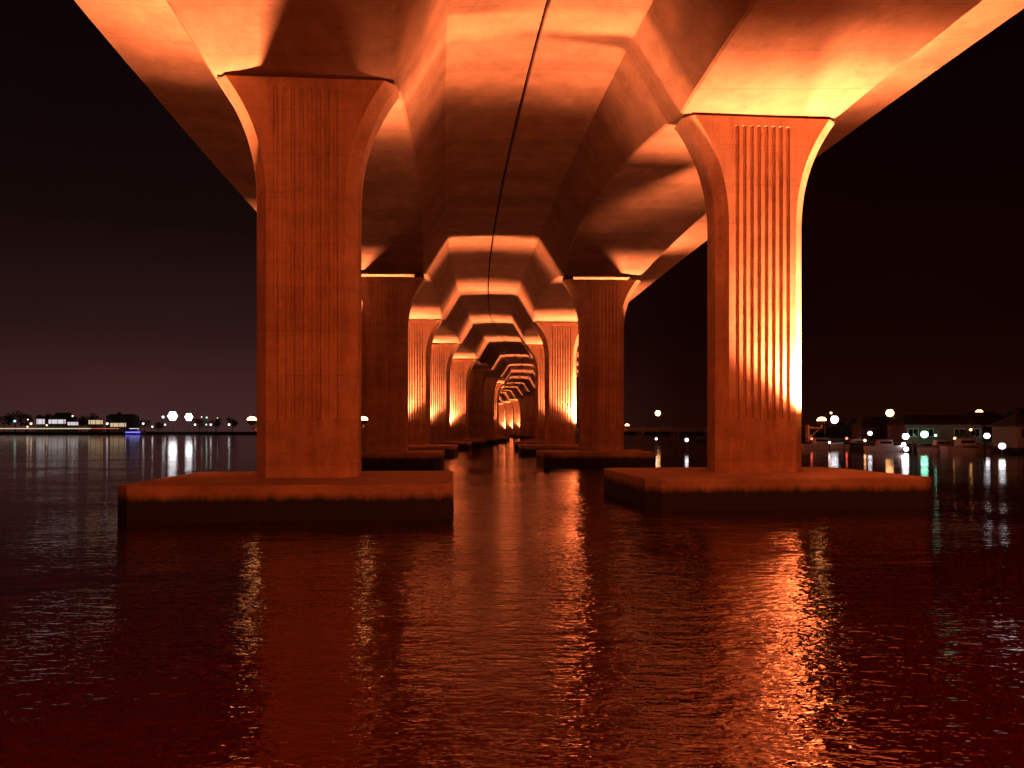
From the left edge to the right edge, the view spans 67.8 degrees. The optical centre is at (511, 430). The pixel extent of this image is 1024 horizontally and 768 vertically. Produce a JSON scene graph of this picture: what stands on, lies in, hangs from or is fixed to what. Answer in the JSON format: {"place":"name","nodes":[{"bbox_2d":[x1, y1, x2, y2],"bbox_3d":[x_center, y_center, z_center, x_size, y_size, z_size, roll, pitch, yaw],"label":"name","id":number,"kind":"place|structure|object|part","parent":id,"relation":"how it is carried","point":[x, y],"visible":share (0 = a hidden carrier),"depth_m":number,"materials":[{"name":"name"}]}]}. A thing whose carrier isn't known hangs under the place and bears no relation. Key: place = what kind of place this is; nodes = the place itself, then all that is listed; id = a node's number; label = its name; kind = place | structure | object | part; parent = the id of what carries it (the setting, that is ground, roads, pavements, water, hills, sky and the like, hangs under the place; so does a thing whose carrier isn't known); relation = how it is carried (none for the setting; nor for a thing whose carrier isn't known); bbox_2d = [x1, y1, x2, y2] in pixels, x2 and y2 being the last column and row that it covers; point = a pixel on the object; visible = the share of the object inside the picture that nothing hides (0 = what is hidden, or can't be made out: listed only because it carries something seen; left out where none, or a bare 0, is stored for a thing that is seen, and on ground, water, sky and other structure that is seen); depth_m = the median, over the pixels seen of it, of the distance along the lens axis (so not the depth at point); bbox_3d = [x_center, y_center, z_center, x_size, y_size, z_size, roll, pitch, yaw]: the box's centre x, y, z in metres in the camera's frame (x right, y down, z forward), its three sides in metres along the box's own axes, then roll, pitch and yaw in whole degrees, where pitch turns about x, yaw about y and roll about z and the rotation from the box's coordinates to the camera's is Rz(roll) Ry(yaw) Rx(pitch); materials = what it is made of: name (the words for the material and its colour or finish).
{"place":"outdoors","nodes":[
{"label":"outdoors","id":0,"kind":"place"},
{"bbox_2d":[0,432,701,433],"bbox_3d":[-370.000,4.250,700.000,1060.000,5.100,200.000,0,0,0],"label":"shore","id":1,"kind":"structure","parent":0,"point":[239,432],"depth_m":603.38,"materials":[{"name":"soil"}]},
{"bbox_2d":[0,413,14,431],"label":"tree","id":2,"kind":"object","parent":1,"relation":"on","point":[8,422],"visible":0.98,"depth_m":653.72,"materials":[{"name":"green plant"}]},
{"bbox_2d":[3,410,25,431],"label":"tree","id":3,"kind":"object","parent":1,"relation":"on","point":[16,414],"visible":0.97,"depth_m":659.49,"materials":[{"name":"green plant"}]},
{"bbox_2d":[18,413,32,431],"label":"tree","id":4,"kind":"object","parent":1,"relation":"on","point":[26,418],"visible":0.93,"depth_m":663.00,"materials":[{"name":"green plant"}]},
{"bbox_2d":[33,415,45,431],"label":"pavilion","id":5,"kind":"structure","parent":1,"relation":"on","point":[40,421],"depth_m":613.63,"materials":[{"name":"paint"}]},
{"bbox_2d":[43,413,52,431],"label":"tree","id":6,"kind":"object","parent":1,"relation":"on","point":[46,416],"visible":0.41,"depth_m":652.54,"materials":[{"name":"green plant"}]},
{"bbox_2d":[45,419,65,431],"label":"pavilion","id":7,"kind":"structure","parent":1,"relation":"on","point":[55,423],"depth_m":615.70,"materials":[{"name":"paint"}]},
{"bbox_2d":[50,413,76,431],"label":"tree","id":8,"kind":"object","parent":1,"relation":"on","point":[67,416],"depth_m":634.32,"materials":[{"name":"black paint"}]},
{"bbox_2d":[64,421,78,431],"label":"pavilion","id":9,"kind":"structure","parent":1,"relation":"on","point":[72,424],"depth_m":614.70,"materials":[{"name":"paint"}]},
{"bbox_2d":[76,416,89,431],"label":"tree","id":10,"kind":"object","parent":1,"relation":"on","point":[81,420],"visible":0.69,"depth_m":656.75,"materials":[{"name":"green plant"}]},
{"bbox_2d":[83,413,101,425],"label":"tree","id":11,"kind":"object","parent":1,"relation":"on","point":[95,417],"visible":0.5,"depth_m":662.13,"materials":[{"name":"green plant"}]},
{"bbox_2d":[85,419,103,431],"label":"pavilion","id":12,"kind":"structure","parent":1,"relation":"on","point":[95,423],"depth_m":613.63,"materials":[{"name":"paint"}]},
{"bbox_2d":[107,422,126,431],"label":"pavilion","id":13,"kind":"structure","parent":1,"relation":"on","point":[122,426],"depth_m":612.63,"materials":[{"name":"paint"}]},
{"bbox_2d":[105,414,139,431],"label":"house","id":14,"kind":"structure","parent":1,"relation":"on","point":[132,420],"depth_m":634.50,"materials":[{"name":"black paint"}]},
{"bbox_2d":[139,418,150,430],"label":"tree","id":15,"kind":"object","parent":1,"relation":"on","point":[141,422],"visible":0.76,"depth_m":659.14,"materials":[{"name":"green plant"}]},
{"bbox_2d":[155,422,164,431],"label":"tree","id":16,"kind":"object","parent":1,"relation":"on","point":[159,426],"visible":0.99,"depth_m":663.64,"materials":[{"name":"green plant"}]},
{"bbox_2d":[168,412,177,419],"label":"flood mast","id":17,"kind":"object","parent":1,"relation":"on","point":[172,415],"visible":1,"depth_m":600.79,"materials":[{"name":"metal"}]},
{"bbox_2d":[185,413,192,432],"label":"flood mast","id":18,"kind":"object","parent":1,"relation":"on","point":[189,416],"visible":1,"depth_m":600.95,"materials":[{"name":"metal"}]},
{"bbox_2d":[192,419,205,431],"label":"tree","id":19,"kind":"object","parent":1,"relation":"on","point":[199,421],"visible":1,"depth_m":654.13,"materials":[{"name":"green plant"}]},
{"bbox_2d":[205,417,221,431],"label":"tree","id":20,"kind":"object","parent":1,"relation":"on","point":[217,422],"visible":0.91,"depth_m":658.14,"materials":[{"name":"green plant"}]},
{"bbox_2d":[226,417,237,431],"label":"tree","id":21,"kind":"object","parent":1,"relation":"on","point":[234,423],"visible":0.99,"depth_m":662.51,"materials":[{"name":"green plant"}]},
{"bbox_2d":[0,431,1023,767],"bbox_3d":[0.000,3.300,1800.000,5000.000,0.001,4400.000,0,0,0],"label":"water","id":22,"kind":"structure","parent":0,"point":[522,611],"depth_m":12.94,"materials":[{"name":"brown liquid"}]},
{"bbox_2d":[0,428,119,433],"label":"promenade","id":23,"kind":"structure","parent":22,"relation":"in","point":[62,428],"depth_m":596.39,"materials":[{"name":"white"}]},
{"bbox_2d":[125,428,145,434],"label":"boat","id":24,"kind":"object","parent":22,"relation":"on","point":[134,431],"visible":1,"depth_m":586.38,"materials":[{"name":"blue plastic"}]},
{"bbox_2d":[118,75,453,521],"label":"bridge pier","id":25,"kind":"structure","parent":22,"relation":"in","point":[311,141],"depth_m":32.01,"materials":[{"name":"concrete"}]},
{"bbox_2d":[247,417,256,430],"bbox_3d":[-11.451,-0.032,34.282,0.946,1.164,0.450,0,0,-4],"label":"flood lamp","id":26,"kind":"object","parent":25,"relation":"attached to","point":[251,421],"visible":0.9,"depth_m":34.14,"materials":[{"name":"metal"}]},
{"bbox_2d":[74,0,546,390],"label":"road bridge","id":27,"kind":"structure","parent":25,"relation":"on","point":[455,71],"depth_m":40.76,"materials":[{"name":"concrete"}]},
{"bbox_2d":[362,417,367,428],"bbox_3d":[-7.144,-0.052,35.344,0.946,1.164,0.450,0,0,0],"label":"flood lamp","id":28,"kind":"object","parent":25,"relation":"attached to","point":[364,420],"visible":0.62,"depth_m":35.21,"materials":[{"name":"metal"}]},
{"bbox_2d":[362,273,444,467],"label":"bridge pier","id":29,"kind":"structure","parent":22,"relation":"in","point":[387,302],"depth_m":71.73,"materials":[{"name":"concrete"}]},
{"bbox_2d":[408,319,457,455],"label":"bridge pier","id":30,"kind":"structure","parent":22,"relation":"in","point":[421,334],"depth_m":102.02,"materials":[{"name":"concrete"}]},
{"bbox_2d":[431,344,471,449],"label":"bridge pier","id":31,"kind":"structure","parent":22,"relation":"in","point":[442,355],"depth_m":131.00,"materials":[{"name":"concrete"}]},
{"bbox_2d":[450,359,486,446],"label":"bridge pier","id":32,"kind":"structure","parent":22,"relation":"in","point":[460,370],"depth_m":159.03,"materials":[{"name":"concrete"}]},
{"bbox_2d":[469,370,498,443],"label":"bridge pier","id":33,"kind":"structure","parent":22,"relation":"in","point":[477,378],"depth_m":187.01,"materials":[{"name":"concrete"}]},
{"bbox_2d":[484,377,506,441],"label":"bridge pier","id":34,"kind":"structure","parent":22,"relation":"in","point":[489,386],"depth_m":214.00,"materials":[{"name":"concrete"}]},
{"bbox_2d":[494,383,509,440],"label":"bridge pier","id":35,"kind":"structure","parent":22,"relation":"in","point":[498,387],"depth_m":242.06,"materials":[{"name":"concrete"}]},
{"bbox_2d":[499,404,504,433],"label":"bridge pier","id":36,"kind":"structure","parent":22,"relation":"in","point":[501,419],"depth_m":438.06,"materials":[{"name":"concrete"}]},
{"bbox_2d":[499,403,512,434],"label":"bridge pier","id":37,"kind":"structure","parent":22,"relation":"in","point":[508,418],"depth_m":410.02,"materials":[{"name":"concrete"}]},
{"bbox_2d":[505,401,519,436],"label":"bridge pier","id":38,"kind":"structure","parent":22,"relation":"in","point":[516,415],"depth_m":382.00,"materials":[{"name":"concrete"}]},
{"bbox_2d":[512,398,526,436],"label":"bridge pier","id":39,"kind":"structure","parent":22,"relation":"in","point":[523,414],"depth_m":354.03,"materials":[{"name":"concrete"}]},
{"bbox_2d":[518,395,533,437],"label":"bridge pier","id":40,"kind":"structure","parent":22,"relation":"in","point":[530,415],"depth_m":325.99,"materials":[{"name":"concrete"}]},
{"bbox_2d":[514,344,544,449],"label":"bridge pier","id":41,"kind":"structure","parent":22,"relation":"in","point":[537,353],"depth_m":132.05,"materials":[{"name":"concrete"}]},
{"bbox_2d":[524,392,534,438],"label":"bridge pier","id":42,"kind":"structure","parent":22,"relation":"in","point":[533,396],"depth_m":298.18,"materials":[{"name":"concrete"}]},
{"bbox_2d":[518,322,577,454],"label":"bridge pier","id":43,"kind":"structure","parent":22,"relation":"in","point":[559,342],"depth_m":104.53,"materials":[{"name":"concrete"}]},
{"bbox_2d":[536,275,655,466],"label":"bridge pier","id":44,"kind":"structure","parent":22,"relation":"in","point":[600,305],"depth_m":73.03,"materials":[{"name":"concrete"}]},
{"bbox_2d":[624,427,851,440],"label":"bridge","id":45,"kind":"structure","parent":22,"relation":"in","point":[671,430],"depth_m":236.87,"materials":[{"name":"paint"}]},
{"bbox_2d":[655,410,660,426],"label":"street lamp","id":46,"kind":"object","parent":45,"relation":"on","point":[657,412],"visible":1,"depth_m":235.13,"materials":[{"name":"metal"}]},
{"bbox_2d":[604,114,930,510],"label":"bridge pier","id":47,"kind":"structure","parent":22,"relation":"in","point":[753,173],"depth_m":36.01,"materials":[{"name":"concrete"}]},
{"bbox_2d":[489,0,1023,403],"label":"road bridge","id":48,"kind":"structure","parent":47,"relation":"on","point":[601,180],"depth_m":39.75,"materials":[{"name":"concrete"}]},
{"bbox_2d":[805,417,825,441],"bbox_3d":[14.306,-0.032,35.788,0.946,1.164,0.450,0,0,-5],"label":"flood lamp","id":49,"kind":"object","parent":47,"relation":"attached to","point":[821,421],"visible":1,"depth_m":35.72,"materials":[{"name":"metal"}]},
{"bbox_2d":[801,437,843,448],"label":"boat","id":50,"kind":"object","parent":22,"relation":"on","point":[820,443],"visible":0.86,"depth_m":133.33,"materials":[{"name":"white plastic"}]},
{"bbox_2d":[843,439,863,448],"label":"boat","id":51,"kind":"object","parent":22,"relation":"on","point":[846,446],"visible":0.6,"depth_m":135.38,"materials":[{"name":"white plastic"}]},
{"bbox_2d":[863,439,906,451],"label":"boat","id":52,"kind":"object","parent":22,"relation":"on","point":[884,445],"visible":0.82,"depth_m":117.33,"materials":[{"name":"white plastic"}]},
{"bbox_2d":[918,439,952,451],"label":"boat","id":53,"kind":"object","parent":22,"relation":"on","point":[933,449],"visible":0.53,"depth_m":115.48,"materials":[{"name":"white plastic"}]},
{"bbox_2d":[910,441,998,452],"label":"dock","id":54,"kind":"object","parent":22,"relation":"in","point":[980,446],"visible":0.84,"depth_m":112.06,"materials":[{"name":"wood"}]},
{"bbox_2d":[939,439,991,452],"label":"boat","id":55,"kind":"object","parent":22,"relation":"on","point":[959,445],"visible":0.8,"depth_m":111.22,"materials":[{"name":"white plastic"}]},
{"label":"window","id":56,"kind":"part","parent":55,"relation":"part of","materials":[{"name":"black glass"}]},
{"bbox_2d":[999,442,1005,455],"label":"shore lamp","id":57,"kind":"object","parent":22,"relation":"in","point":[1002,445],"visible":0.97,"depth_m":98.84,"materials":[{"name":"metal"}]},
{"bbox_2d":[0,0,1023,430],"label":"sky","id":58,"kind":"structure","parent":0,"point":[128,258],"materials":[{"name":"black"}]},
{"bbox_2d":[683,432,851,433],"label":"bank","id":59,"kind":"structure","parent":0,"point":[801,433],"depth_m":464.97,"materials":[{"name":"soil"}]},
{"bbox_2d":[676,434,1023,451],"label":"shore","id":60,"kind":"structure","parent":0,"point":[837,440],"depth_m":139.31,"materials":[{"name":"soil"}]},
{"bbox_2d":[831,415,838,438],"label":"shore lamp","id":61,"kind":"object","parent":60,"relation":"on","point":[834,419],"visible":0.95,"depth_m":187.47,"materials":[{"name":"metal"}]},
{"bbox_2d":[835,418,851,438],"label":"tree","id":62,"kind":"object","parent":60,"relation":"on","point":[841,424],"visible":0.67,"depth_m":195.73,"materials":[{"name":"green plant"}]},
{"bbox_2d":[843,418,856,435],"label":"tree","id":63,"kind":"object","parent":60,"relation":"on","point":[848,429],"visible":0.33,"depth_m":190.85,"materials":[{"name":"green plant"}]},
{"bbox_2d":[849,417,892,439],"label":"house","id":64,"kind":"structure","parent":60,"relation":"on","point":[862,427],"depth_m":165.57,"materials":[{"name":"beige paint"}]},
{"bbox_2d":[866,429,874,435],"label":"window","id":65,"kind":"structure","parent":64,"relation":"in","point":[867,430],"depth_m":164.95,"materials":[{"name":"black glass"}]},
{"bbox_2d":[881,431,884,438],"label":"door","id":66,"kind":"structure","parent":64,"relation":"in","point":[882,432],"depth_m":164.91,"materials":[{"name":"metal"}]},
{"bbox_2d":[886,408,893,416],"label":"street lamp","id":67,"kind":"object","parent":60,"relation":"on","point":[889,412],"visible":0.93,"depth_m":171.50,"materials":[{"name":"metal"}]},
{"bbox_2d":[902,432,908,442],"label":"shore lamp","id":68,"kind":"object","parent":60,"relation":"on","point":[905,435],"visible":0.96,"depth_m":128.66,"materials":[{"name":"glass"}]},
{"bbox_2d":[921,430,927,442],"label":"shore lamp","id":69,"kind":"object","parent":60,"relation":"on","point":[924,434],"visible":0.97,"depth_m":130.66,"materials":[{"name":"glass"}]},
{"bbox_2d":[884,415,986,442],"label":"house","id":70,"kind":"structure","parent":60,"relation":"on","point":[913,427],"depth_m":135.46,"materials":[{"name":"beige paint"}]},
{"bbox_2d":[908,429,918,436],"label":"window","id":71,"kind":"structure","parent":70,"relation":"in","point":[911,432],"depth_m":135.49,"materials":[{"name":"black glass"}]},
{"bbox_2d":[923,429,933,436],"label":"window","id":72,"kind":"structure","parent":70,"relation":"in","point":[930,431],"depth_m":135.19,"materials":[{"name":"black glass"}]},
{"bbox_2d":[941,431,946,438],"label":"door","id":73,"kind":"structure","parent":70,"relation":"in","point":[943,433],"depth_m":134.94,"materials":[{"name":"metal"}]},
{"bbox_2d":[954,429,964,436],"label":"window","id":74,"kind":"structure","parent":70,"relation":"in","point":[956,431],"depth_m":134.73,"materials":[{"name":"black glass"}]},
{"bbox_2d":[969,429,979,436],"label":"window","id":75,"kind":"structure","parent":70,"relation":"in","point":[978,430],"depth_m":134.40,"materials":[{"name":"black glass"}]},
{"bbox_2d":[949,429,978,441],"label":"tree","id":76,"kind":"object","parent":60,"relation":"on","point":[968,433],"visible":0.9,"depth_m":128.63,"materials":[{"name":"green plant"}]},
{"bbox_2d":[963,412,1004,441],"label":"house","id":77,"kind":"structure","parent":60,"relation":"on","point":[988,418],"depth_m":148.01,"materials":[{"name":"beige paint"}]},
{"bbox_2d":[984,432,989,442],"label":"shore lamp","id":78,"kind":"object","parent":60,"relation":"on","point":[986,435],"visible":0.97,"depth_m":130.77,"materials":[{"name":"glass"}]},
{"bbox_2d":[987,413,1023,447],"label":"house","id":79,"kind":"structure","parent":60,"relation":"on","point":[1008,431],"depth_m":115.30,"materials":[{"name":"paint"}]},
{"bbox_2d":[1020,428,1023,437],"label":"window","id":80,"kind":"structure","parent":79,"relation":"in","point":[1021,429],"depth_m":112.46,"materials":[{"name":"black glass"}]},
{"bbox_2d":[1002,409,1017,418],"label":"tree","id":81,"kind":"object","parent":60,"relation":"on","point":[1007,414],"visible":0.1,"depth_m":122.04,"materials":[{"name":"green plant"}]}
]}

